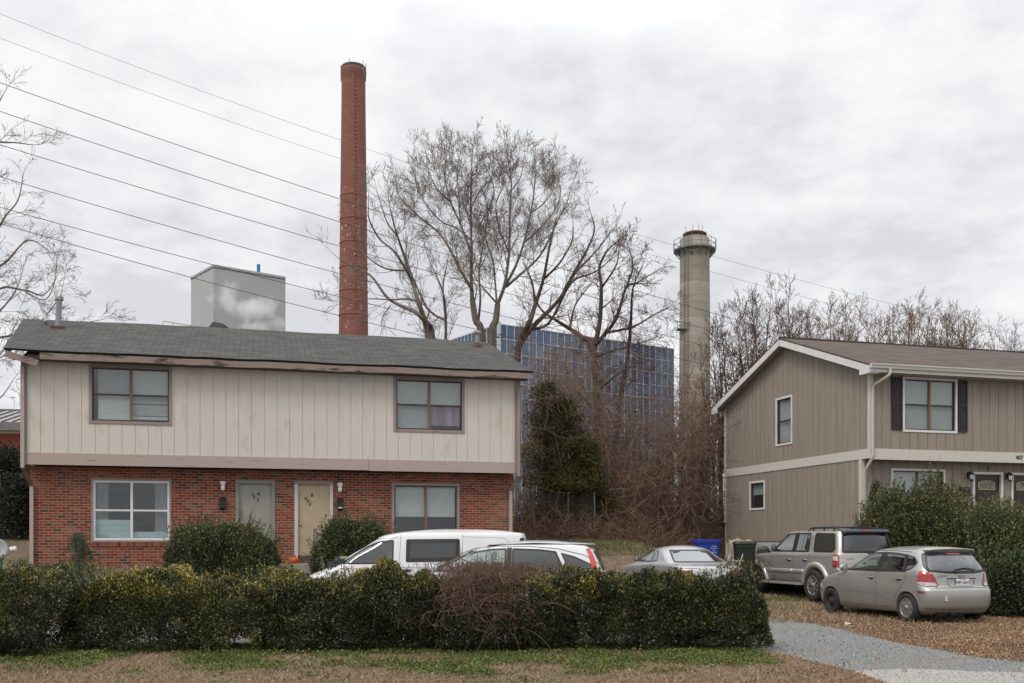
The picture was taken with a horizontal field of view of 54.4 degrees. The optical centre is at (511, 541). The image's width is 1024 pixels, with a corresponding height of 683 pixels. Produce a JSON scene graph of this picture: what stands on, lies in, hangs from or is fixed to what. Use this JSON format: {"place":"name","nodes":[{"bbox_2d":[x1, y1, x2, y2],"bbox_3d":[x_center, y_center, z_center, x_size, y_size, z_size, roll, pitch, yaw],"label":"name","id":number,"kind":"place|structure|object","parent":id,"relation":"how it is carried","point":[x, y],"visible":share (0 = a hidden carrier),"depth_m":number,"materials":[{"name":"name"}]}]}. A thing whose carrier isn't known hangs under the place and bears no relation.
{"place":"outdoors","nodes":[
{"label":"outdoors","id":0,"kind":"place"},
{"bbox_2d":[0,207,719,382],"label":"power line","id":1,"kind":"object","parent":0,"point":[294,285],"visible":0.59,"depth_m":49.49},
{"bbox_2d":[4,224,719,398],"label":"power line","id":2,"kind":"object","parent":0,"point":[259,295],"visible":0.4,"depth_m":48.55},
{"bbox_2d":[2,177,726,369],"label":"power line","id":3,"kind":"object","parent":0,"point":[298,262],"visible":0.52,"depth_m":49.41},
{"bbox_2d":[0,144,746,356],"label":"power line","id":4,"kind":"object","parent":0,"point":[306,236],"visible":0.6,"depth_m":49.54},
{"bbox_2d":[0,111,770,346],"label":"power line","id":5,"kind":"object","parent":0,"point":[303,210],"visible":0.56,"depth_m":49.34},
{"bbox_2d":[0,82,796,336],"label":"power line","id":6,"kind":"object","parent":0,"point":[311,189],"visible":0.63,"depth_m":49.37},
{"bbox_2d":[1,38,1016,350],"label":"power line","id":7,"kind":"object","parent":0,"point":[413,182],"visible":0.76,"depth_m":68.73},
{"bbox_2d":[1,14,1022,335],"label":"power line","id":8,"kind":"object","parent":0,"point":[449,176],"visible":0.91,"depth_m":69.84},
{"bbox_2d":[0,0,1023,514],"label":"sky","id":9,"kind":"structure","parent":0,"point":[875,148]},
{"bbox_2d":[2,538,1023,682],"bbox_3d":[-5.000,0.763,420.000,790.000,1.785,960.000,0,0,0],"label":"ground","id":10,"kind":"structure","parent":0,"point":[21,552],"depth_m":24.54,"materials":[{"name":"soil"}]},
{"bbox_2d":[0,539,16,568],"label":"satellite dish","id":11,"kind":"object","parent":10,"relation":"on","point":[3,548],"visible":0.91,"depth_m":20.52,"materials":[{"name":"white metal"}]},
{"bbox_2d":[0,464,29,539],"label":"evergreen tree","id":12,"kind":"object","parent":10,"relation":"on","point":[14,503],"visible":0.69,"depth_m":29.11,"materials":[{"name":"green plant"}]},
{"bbox_2d":[0,436,30,537],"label":"evergreen tree","id":13,"kind":"object","parent":10,"relation":"on","point":[9,458],"visible":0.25,"depth_m":33.66,"materials":[{"name":"green plant"}]},
{"bbox_2d":[0,409,31,536],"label":"brick building","id":14,"kind":"structure","parent":10,"relation":"on","point":[12,426],"depth_m":62.32,"materials":[{"name":"red brick"}]},
{"bbox_2d":[0,556,82,656],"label":"hedge","id":15,"kind":"object","parent":10,"relation":"on","point":[25,581],"visible":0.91,"depth_m":13.98,"materials":[{"name":"green plant"}]},
{"bbox_2d":[0,64,135,427],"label":"bare tree","id":16,"kind":"object","parent":10,"relation":"on","point":[26,290],"visible":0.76,"depth_m":33.81,"materials":[{"name":"grey plant"}]},
{"bbox_2d":[61,532,96,583],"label":"shrub","id":17,"kind":"object","parent":10,"relation":"on","point":[79,539],"visible":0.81,"depth_m":22.87,"materials":[{"name":"plant"}]},
{"bbox_2d":[49,560,291,651],"bbox_3d":[-5.113,0.979,15.214,3.357,1.454,1.981,0,0,0],"label":"hedge","id":18,"kind":"object","parent":10,"relation":"on","point":[131,595],"visible":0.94,"depth_m":14.62,"materials":[{"name":"green plant"}]},
{"bbox_2d":[152,508,287,582],"bbox_3d":[-6.789,0.244,23.249,2.973,2.077,2.147,0,0,0],"label":"shrub","id":19,"kind":"object","parent":10,"relation":"on","point":[236,544],"visible":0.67,"depth_m":22.66,"materials":[{"name":"green plant"}]},
{"bbox_2d":[162,264,285,330],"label":"plant building","id":20,"kind":"structure","parent":10,"relation":"on","point":[215,305],"depth_m":132.77,"materials":[{"name":"metal"}]},
{"bbox_2d":[4,295,532,567],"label":"duplex house","id":21,"kind":"structure","parent":10,"relation":"on","point":[135,438],"depth_m":25.64,"materials":[{"name":"wood"}]},
{"bbox_2d":[89,364,171,424],"bbox_3d":[-9.509,-3.616,24.963,2.387,1.903,0.822,0,0,-14],"label":"window","id":22,"kind":"structure","parent":21,"relation":"in","point":[118,394],"depth_m":24.67,"materials":[{"name":"glass"}]},
{"bbox_2d":[91,478,170,541],"bbox_3d":[-9.636,-0.781,25.343,2.408,2.096,0.822,0,0,-14],"label":"window","id":23,"kind":"structure","parent":21,"relation":"in","point":[122,510],"depth_m":25.20,"materials":[{"name":"glass"}]},
{"bbox_2d":[235,480,274,552],"bbox_3d":[-6.637,-0.536,25.745,0.988,2.092,0.115,0,0,-14],"label":"door","id":24,"kind":"structure","parent":21,"relation":"in","point":[259,495],"depth_m":25.77,"materials":[{"name":"grey paint"}]},
{"bbox_2d":[294,481,332,560],"bbox_3d":[-5.200,-0.536,26.111,0.990,2.092,0.115,0,0,-14],"label":"door","id":25,"kind":"structure","parent":21,"relation":"in","point":[313,500],"depth_m":26.09,"materials":[{"name":"beige paint"}]},
{"bbox_2d":[391,483,459,532],"bbox_3d":[-2.420,-0.781,27.182,2.299,2.036,0.822,0,0,-14],"label":"window","id":26,"kind":"structure","parent":21,"relation":"in","point":[414,506],"depth_m":26.97,"materials":[{"name":"glass"}]},
{"bbox_2d":[393,377,464,432],"bbox_3d":[-2.292,-3.616,26.802,2.364,1.903,0.822,0,0,-14],"label":"window","id":27,"kind":"structure","parent":21,"relation":"in","point":[433,405],"depth_m":26.50,"materials":[{"name":"glass"}]},
{"bbox_2d":[280,528,325,573],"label":"porch steps","id":28,"kind":"structure","parent":10,"relation":"on","point":[305,568],"depth_m":24.78,"materials":[{"name":"concrete"}]},
{"bbox_2d":[302,505,400,574],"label":"shrub","id":29,"kind":"object","parent":10,"relation":"on","point":[351,536],"visible":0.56,"depth_m":24.16,"materials":[{"name":"green plant"}]},
{"bbox_2d":[339,58,367,334],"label":"brick smokestack","id":30,"kind":"object","parent":10,"relation":"on","point":[353,106],"visible":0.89,"depth_m":138.41,"materials":[{"name":"brick"}]},
{"bbox_2d":[259,555,450,651],"bbox_3d":[-2.324,0.949,15.236,2.837,1.512,1.925,0,0,0],"label":"hedge","id":31,"kind":"object","parent":10,"relation":"on","point":[320,602],"visible":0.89,"depth_m":14.62,"materials":[{"name":"green plant"}]},
{"bbox_2d":[306,162,472,339],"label":"bare tree","id":32,"kind":"object","parent":10,"relation":"on","point":[428,330],"visible":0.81,"depth_m":43.45,"materials":[{"name":"grey plant"}]},
{"bbox_2d":[0,640,822,682],"bbox_3d":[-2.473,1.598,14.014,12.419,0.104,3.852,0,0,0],"label":"green grass","id":33,"kind":"structure","parent":10,"relation":"on","point":[490,652],"depth_m":13.63,"materials":[{"name":"plant"}]},
{"bbox_2d":[310,529,526,608],"bbox_3d":[-2.170,0.672,22.500,5.111,1.904,1.936,0,0,0],"label":"van","id":34,"kind":"object","parent":10,"relation":"on","point":[411,548],"visible":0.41,"depth_m":21.69,"materials":[{"name":"white metal"}]},
{"bbox_2d":[0,644,889,682],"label":"dormant grass","id":35,"kind":"structure","parent":10,"relation":"on","point":[267,677],"depth_m":12.25,"materials":[{"name":"plant"}]},
{"bbox_2d":[2,645,885,682],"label":"fallen leaves","id":36,"kind":"object","parent":35,"relation":"on","point":[528,679],"visible":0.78,"depth_m":12.30,"materials":[{"name":"plant"}]},
{"bbox_2d":[373,545,584,654],"bbox_3d":[-0.401,0.977,14.832,3.320,1.876,2.068,0,0,0],"label":"bramble","id":37,"kind":"object","parent":10,"relation":"on","point":[478,576],"visible":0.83,"depth_m":14.58,"materials":[{"name":"plant"}]},
{"bbox_2d":[374,116,593,346],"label":"bare tree","id":38,"kind":"object","parent":10,"relation":"on","point":[546,178],"visible":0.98,"depth_m":45.84,"materials":[{"name":"grey plant"}]},
{"bbox_2d":[432,564,565,651],"bbox_3d":[-0.195,1.026,15.180,1.998,1.358,1.845,0,0,0],"label":"hedge","id":39,"kind":"object","parent":10,"relation":"on","point":[549,589],"visible":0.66,"depth_m":14.54,"materials":[{"name":"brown plant"}]},
{"bbox_2d":[14,536,1011,623],"bbox_3d":[-1.045,0.720,26.942,22.329,1.860,14.488,0,0,0],"label":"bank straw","id":40,"kind":"object","parent":10,"relation":"on","point":[822,613],"visible":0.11,"depth_m":22.25,"materials":[{"name":"brown plant"}]},
{"bbox_2d":[513,376,582,532],"bbox_3d":[1.232,-2.737,35.573,3.477,6.298,3.156,0,0,0],"label":"cedar tree","id":41,"kind":"object","parent":10,"relation":"on","point":[546,434],"visible":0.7,"depth_m":35.34,"materials":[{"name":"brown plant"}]},
{"bbox_2d":[513,492,595,537],"bbox_3d":[0.309,-0.782,35.032,5.502,1.824,0.160,0,0,22],"label":"chain link fence","id":42,"kind":"object","parent":10,"relation":"on","point":[568,495],"visible":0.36,"depth_m":34.47,"materials":[{"name":"metal"}]},
{"bbox_2d":[450,321,673,529],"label":"glass building","id":43,"kind":"structure","parent":10,"relation":"on","point":[509,331],"depth_m":116.49,"materials":[{"name":"glass"}]},
{"bbox_2d":[497,182,637,372],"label":"bare tree","id":44,"kind":"object","parent":10,"relation":"on","point":[533,325],"visible":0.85,"depth_m":42.94,"materials":[{"name":"brown plant"}]},
{"bbox_2d":[515,389,627,536],"bbox_3d":[2.041,-2.570,35.983,4.291,5.792,3.670,0,0,0],"label":"cedar tree","id":45,"kind":"object","parent":10,"relation":"on","point":[564,403],"visible":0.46,"depth_m":35.50,"materials":[{"name":"green plant"}]},
{"bbox_2d":[535,431,630,535],"bbox_3d":[2.507,-1.877,35.028,3.582,4.016,3.619,0,0,0],"label":"cedar tree","id":46,"kind":"object","parent":10,"relation":"on","point":[577,459],"visible":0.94,"depth_m":34.52,"materials":[{"name":"green plant"}]},
{"bbox_2d":[489,309,746,545],"bbox_3d":[4.729,-4.440,39.035,12.318,10.914,12.891,0,0,0],"label":"vine tangle","id":47,"kind":"object","parent":10,"relation":"on","point":[688,445],"visible":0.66,"depth_m":36.83,"materials":[{"name":"plant"}]},
{"bbox_2d":[582,355,660,520],"bbox_3d":[3.678,-3.486,36.188,3.233,6.856,2.906,0,0,-41],"label":"sapling","id":48,"kind":"object","parent":10,"relation":"on","point":[609,431],"visible":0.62,"depth_m":35.96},
{"bbox_2d":[593,402,655,529],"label":"sapling","id":49,"kind":"object","parent":10,"relation":"on","point":[628,453],"visible":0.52,"depth_m":36.18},
{"bbox_2d":[513,482,739,554],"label":"undergrowth","id":50,"kind":"object","parent":10,"relation":"on","point":[650,536],"visible":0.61,"depth_m":34.12,"materials":[{"name":"plant"}]},
{"bbox_2d":[512,218,687,511],"bbox_3d":[3.470,-6.942,40.131,7.071,12.657,4.617,0,0,0],"label":"bare tree","id":51,"kind":"object","parent":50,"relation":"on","point":[598,338],"visible":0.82,"depth_m":39.85,"materials":[{"name":"brown plant"}]},
{"bbox_2d":[599,436,668,525],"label":"sapling","id":52,"kind":"object","parent":10,"relation":"on","point":[641,478],"visible":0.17,"depth_m":37.07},
{"bbox_2d":[608,426,680,535],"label":"sapling","id":53,"kind":"object","parent":10,"relation":"on","point":[645,502],"visible":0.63,"depth_m":35.91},
{"bbox_2d":[613,380,686,514],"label":"sapling","id":54,"kind":"object","parent":10,"relation":"on","point":[657,427],"visible":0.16,"depth_m":41.18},
{"bbox_2d":[611,396,689,529],"bbox_3d":[5.386,-2.641,38.247,3.017,5.913,2.465,0,0,-35],"label":"sapling","id":55,"kind":"object","parent":10,"relation":"on","point":[652,449],"visible":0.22,"depth_m":37.80,"materials":[{"name":"brown plant"}]},
{"bbox_2d":[632,456,683,525],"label":"evergreen tree","id":56,"kind":"object","parent":10,"relation":"on","point":[665,486],"visible":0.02,"depth_m":40.72,"materials":[{"name":"plant"}]},
{"bbox_2d":[546,556,774,650],"bbox_3d":[2.215,0.957,15.443,3.421,1.495,1.868,0,0,0],"label":"hedge","id":57,"kind":"object","parent":10,"relation":"on","point":[675,591],"visible":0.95,"depth_m":14.84,"materials":[{"name":"green plant"}]},
{"bbox_2d":[633,409,688,537],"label":"sapling","id":58,"kind":"object","parent":10,"relation":"on","point":[659,479],"visible":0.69,"depth_m":35.84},
{"bbox_2d":[634,418,691,523],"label":"sapling","id":59,"kind":"object","parent":10,"relation":"on","point":[662,468],"visible":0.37,"depth_m":37.19,"materials":[{"name":"brown plant"}]},
{"bbox_2d":[635,404,710,533],"bbox_3d":[5.984,-2.364,37.534,2.776,5.609,2.838,0,0,0],"label":"sapling","id":60,"kind":"object","parent":10,"relation":"on","point":[672,461],"visible":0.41,"depth_m":37.28,"materials":[{"name":"brown plant"}]},
{"bbox_2d":[644,410,709,525],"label":"sapling","id":61,"kind":"object","parent":10,"relation":"on","point":[686,479],"visible":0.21,"depth_m":38.93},
{"bbox_2d":[616,545,739,579],"bbox_3d":[4.153,0.795,25.601,1.843,1.399,4.820,0,0,-13],"label":"coupe","id":62,"kind":"object","parent":10,"relation":"on","point":[686,558],"visible":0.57,"depth_m":24.31,"materials":[{"name":"silver metal"}]},
{"bbox_2d":[647,415,723,538],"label":"sapling","id":63,"kind":"object","parent":10,"relation":"on","point":[697,512],"visible":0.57,"depth_m":36.59,"materials":[{"name":"brown plant"}]},
{"bbox_2d":[554,538,818,601],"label":"bank grass","id":64,"kind":"structure","parent":10,"relation":"on","point":[648,549],"depth_m":30.33,"materials":[{"name":"plant"}]},
{"bbox_2d":[650,347,726,514],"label":"sapling","id":65,"kind":"object","parent":10,"relation":"on","point":[683,404],"visible":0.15,"depth_m":41.94,"materials":[{"name":"brown plant"}]},
{"bbox_2d":[644,421,742,545],"bbox_3d":[6.545,-1.963,36.631,3.986,5.088,2.912,0,0,0],"label":"sapling","id":66,"kind":"object","parent":10,"relation":"on","point":[676,517],"visible":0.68,"depth_m":36.27,"materials":[{"name":"plant"}]},
{"bbox_2d":[673,225,715,514],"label":"concrete smokestack","id":67,"kind":"object","parent":10,"relation":"on","point":[694,283],"visible":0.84,"depth_m":118.43,"materials":[{"name":"concrete"}]},
{"bbox_2d":[675,455,718,525],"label":"bare tree","id":68,"kind":"object","parent":10,"relation":"on","point":[698,488],"visible":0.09,"depth_m":41.73,"materials":[{"name":"plant"}]},
{"bbox_2d":[668,363,728,521],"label":"sapling","id":69,"kind":"object","parent":10,"relation":"on","point":[717,508],"visible":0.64,"depth_m":36.80,"materials":[{"name":"plant"}]},
{"bbox_2d":[684,427,725,538],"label":"sapling","id":70,"kind":"object","parent":10,"relation":"on","point":[719,518],"visible":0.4,"depth_m":37.10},
{"bbox_2d":[692,539,720,556],"bbox_3d":[5.350,0.701,27.454,0.708,1.512,0.817,0,0,-4],"label":"recycling cart","id":71,"kind":"object","parent":10,"relation":"on","point":[712,545],"visible":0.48,"depth_m":27.10,"materials":[{"name":"blue plastic"}]},
{"bbox_2d":[696,522,725,557],"bbox_3d":[7.203,0.243,37.527,3.594,1.870,2.450,0,0,-40],"label":"wooden railing","id":72,"kind":"object","parent":10,"relation":"on","point":[708,534],"visible":0.43,"depth_m":36.02,"materials":[{"name":"brown wood"}]},
{"bbox_2d":[686,299,762,525],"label":"bare tree","id":73,"kind":"object","parent":10,"relation":"on","point":[716,342],"visible":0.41,"depth_m":40.51,"materials":[{"name":"brown plant"}]},
{"bbox_2d":[729,538,756,564],"bbox_3d":[6.532,0.600,28.160,0.804,1.399,0.214,0,0,0],"label":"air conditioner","id":74,"kind":"object","parent":10,"relation":"on","point":[731,551],"visible":0.12,"depth_m":28.16,"materials":[{"name":"beige metal"}]},
{"bbox_2d":[702,283,785,475],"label":"bare tree","id":75,"kind":"object","parent":10,"relation":"on","point":[753,326],"visible":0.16,"depth_m":41.40,"materials":[{"name":"brown plant"}]},
{"bbox_2d":[732,541,756,586],"bbox_3d":[6.357,0.728,27.231,0.626,1.483,0.720,0,0,8],"label":"trash cart","id":76,"kind":"object","parent":10,"relation":"on","point":[747,549],"visible":0.49,"depth_m":26.93,"materials":[{"name":"green plastic"}]},
{"bbox_2d":[727,273,792,387],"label":"bare tree","id":77,"kind":"object","parent":10,"relation":"on","point":[777,318],"visible":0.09,"depth_m":43.03,"materials":[{"name":"brown plant"}]},
{"bbox_2d":[749,274,820,358],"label":"bare tree","id":78,"kind":"object","parent":10,"relation":"on","point":[792,322],"visible":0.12,"depth_m":45.10,"materials":[{"name":"brown plant"}]},
{"bbox_2d":[782,298,834,338],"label":"bare tree","id":79,"kind":"object","parent":10,"relation":"on","point":[808,330],"visible":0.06,"depth_m":47.23,"materials":[{"name":"brown plant"}]},
{"bbox_2d":[754,526,896,600],"bbox_3d":[8.062,0.556,26.460,1.995,1.887,4.989,0,0,-16],"label":"suv","id":80,"kind":"object","parent":10,"relation":"on","point":[809,561],"visible":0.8,"depth_m":24.94,"materials":[{"name":"silver metal"}]},
{"bbox_2d":[797,288,861,340],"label":"bare tree","id":81,"kind":"object","parent":10,"relation":"on","point":[830,321],"visible":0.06,"depth_m":47.01,"materials":[{"name":"plant"}]},
{"bbox_2d":[637,555,1023,682],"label":"leaf litter","id":82,"kind":"object","parent":10,"relation":"on","point":[933,643],"visible":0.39,"depth_m":17.53,"materials":[{"name":"brown plant"}]},
{"bbox_2d":[821,292,888,342],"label":"bare tree","id":83,"kind":"object","parent":10,"relation":"on","point":[843,325],"visible":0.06,"depth_m":46.22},
{"bbox_2d":[711,336,1023,557],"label":"house","id":84,"kind":"structure","parent":10,"relation":"on","point":[819,433],"depth_m":29.85,"materials":[{"name":"beige paint"}]},
{"bbox_2d":[749,480,764,509],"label":"window","id":85,"kind":"structure","parent":84,"relation":"in","point":[756,488],"depth_m":34.48,"materials":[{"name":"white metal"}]},
{"bbox_2d":[775,395,791,446],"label":"window","id":86,"kind":"structure","parent":84,"relation":"in","point":[783,405],"depth_m":32.80,"materials":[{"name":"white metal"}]},
{"bbox_2d":[891,468,945,507],"bbox_3d":[11.766,-1.339,29.467,2.317,2.037,0.822,0,0,-16],"label":"window","id":87,"kind":"structure","parent":84,"relation":"in","point":[907,474],"depth_m":29.11,"materials":[{"name":"white glass"}]},
{"bbox_2d":[902,376,957,433],"bbox_3d":[11.958,-3.931,29.105,2.317,2.047,0.822,0,0,-16],"label":"window","id":88,"kind":"structure","parent":84,"relation":"in","point":[930,405],"depth_m":28.81,"materials":[{"name":"glass"}]},
{"bbox_2d":[972,472,1002,513],"bbox_3d":[14.205,-1.086,29.777,1.080,1.972,0.115,0,0,-15],"label":"door","id":89,"kind":"structure","parent":84,"relation":"in","point":[991,482],"depth_m":29.79,"materials":[{"name":"brown wood"}]},
{"bbox_2d":[1011,473,1023,510],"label":"door","id":90,"kind":"structure","parent":84,"relation":"in","point":[1017,484],"depth_m":30.10,"materials":[{"name":"white wood"}]},
{"bbox_2d":[833,302,906,343],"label":"bare tree","id":91,"kind":"object","parent":10,"relation":"on","point":[870,324],"visible":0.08,"depth_m":48.23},
{"bbox_2d":[864,467,882,522],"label":"shrub","id":92,"kind":"object","parent":10,"relation":"on","point":[876,486],"visible":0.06,"depth_m":26.95,"materials":[{"name":"green plant"}]},
{"bbox_2d":[864,299,919,344],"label":"bare tree","id":93,"kind":"object","parent":10,"relation":"on","point":[910,317],"visible":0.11,"depth_m":46.20,"materials":[{"name":"plant"}]},
{"bbox_2d":[852,477,937,564],"bbox_3d":[10.141,-0.048,26.264,2.585,3.333,2.244,0,0,0],"label":"shrub","id":94,"kind":"object","parent":10,"relation":"on","point":[884,520],"visible":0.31,"depth_m":25.87,"materials":[{"name":"green plant"}]},
{"bbox_2d":[820,533,990,622],"bbox_3d":[8.463,0.738,21.771,1.923,1.831,4.028,0,0,-17],"label":"hatchback","id":95,"kind":"object","parent":10,"relation":"on","point":[935,581],"visible":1,"depth_m":20.24,"materials":[{"name":"silver metal"}]},
{"bbox_2d":[891,286,954,346],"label":"bare tree","id":96,"kind":"object","parent":10,"relation":"on","point":[914,329],"visible":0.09,"depth_m":47.10,"materials":[{"name":"plant"}]},
{"bbox_2d":[889,460,986,563],"bbox_3d":[11.036,-0.205,25.562,2.653,3.729,2.399,0,0,0],"label":"shrub","id":97,"kind":"object","parent":10,"relation":"on","point":[945,498],"visible":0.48,"depth_m":25.21,"materials":[{"name":"green plant"}]},
{"bbox_2d":[911,297,974,347],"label":"bare tree","id":98,"kind":"object","parent":10,"relation":"on","point":[940,334],"visible":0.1,"depth_m":47.29,"materials":[{"name":"plant"}]},
{"bbox_2d":[933,299,989,348],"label":"bare tree","id":99,"kind":"object","parent":10,"relation":"on","point":[971,334],"visible":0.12,"depth_m":48.53,"materials":[{"name":"plant"}]},
{"bbox_2d":[934,492,1021,560],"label":"shrub","id":100,"kind":"object","parent":10,"relation":"on","point":[959,535],"visible":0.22,"depth_m":24.36,"materials":[{"name":"green plant"}]},
{"bbox_2d":[951,313,1007,349],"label":"bare tree","id":101,"kind":"object","parent":10,"relation":"on","point":[988,344],"visible":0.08,"depth_m":47.73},
{"bbox_2d":[961,490,1023,603],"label":"shrub","id":102,"kind":"object","parent":10,"relation":"on","point":[1012,536],"visible":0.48,"depth_m":23.14,"materials":[{"name":"green plant"}]},
{"bbox_2d":[973,538,1023,616],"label":"shrub","id":103,"kind":"object","parent":10,"relation":"on","point":[1005,579],"visible":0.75,"depth_m":21.79,"materials":[{"name":"green plant"}]},
{"bbox_2d":[993,323,1023,350],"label":"bare tree","id":104,"kind":"object","parent":10,"relation":"on","point":[1009,348],"visible":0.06,"depth_m":49.37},
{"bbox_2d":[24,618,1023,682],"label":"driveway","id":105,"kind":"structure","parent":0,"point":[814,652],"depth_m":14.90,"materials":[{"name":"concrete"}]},
{"bbox_2d":[369,539,604,630],"bbox_3d":[-0.470,0.802,18.900,4.510,1.704,1.903,0,0,0],"label":"crossover","id":106,"kind":"object","parent":105,"relation":"on","point":[562,552],"visible":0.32,"depth_m":18.17,"materials":[{"name":"white metal"}]},
{"bbox_2d":[435,548,506,571],"bbox_3d":[-0.804,0.345,18.392,1.415,0.448,0.773,0,0,0],"label":"side window","id":107,"kind":"structure","parent":106,"relation":"in","point":[505,549],"depth_m":18.18,"materials":[{"name":"grey glass"}]},
{"bbox_2d":[512,548,561,571],"bbox_3d":[0.471,0.345,18.095,0.970,0.448,0.178,0,0,0],"label":"side window","id":108,"kind":"structure","parent":106,"relation":"in","point":[518,554],"depth_m":18.11,"materials":[{"name":"grey glass"}]},
{"bbox_2d":[561,553,590,569],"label":"quarter window","id":109,"kind":"structure","parent":106,"relation":"in","point":[569,559],"depth_m":18.10,"materials":[{"name":"grey glass"}]},
{"bbox_2d":[664,628,1023,679],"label":"leaves on gravel","id":110,"kind":"object","parent":105,"relation":"on","point":[857,652],"visible":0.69,"depth_m":14.68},
{"bbox_2d":[857,669,1023,682],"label":"driveway apron","id":111,"kind":"object","parent":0,"point":[945,672],"visible":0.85,"depth_m":12.11,"materials":[{"name":"concrete"}]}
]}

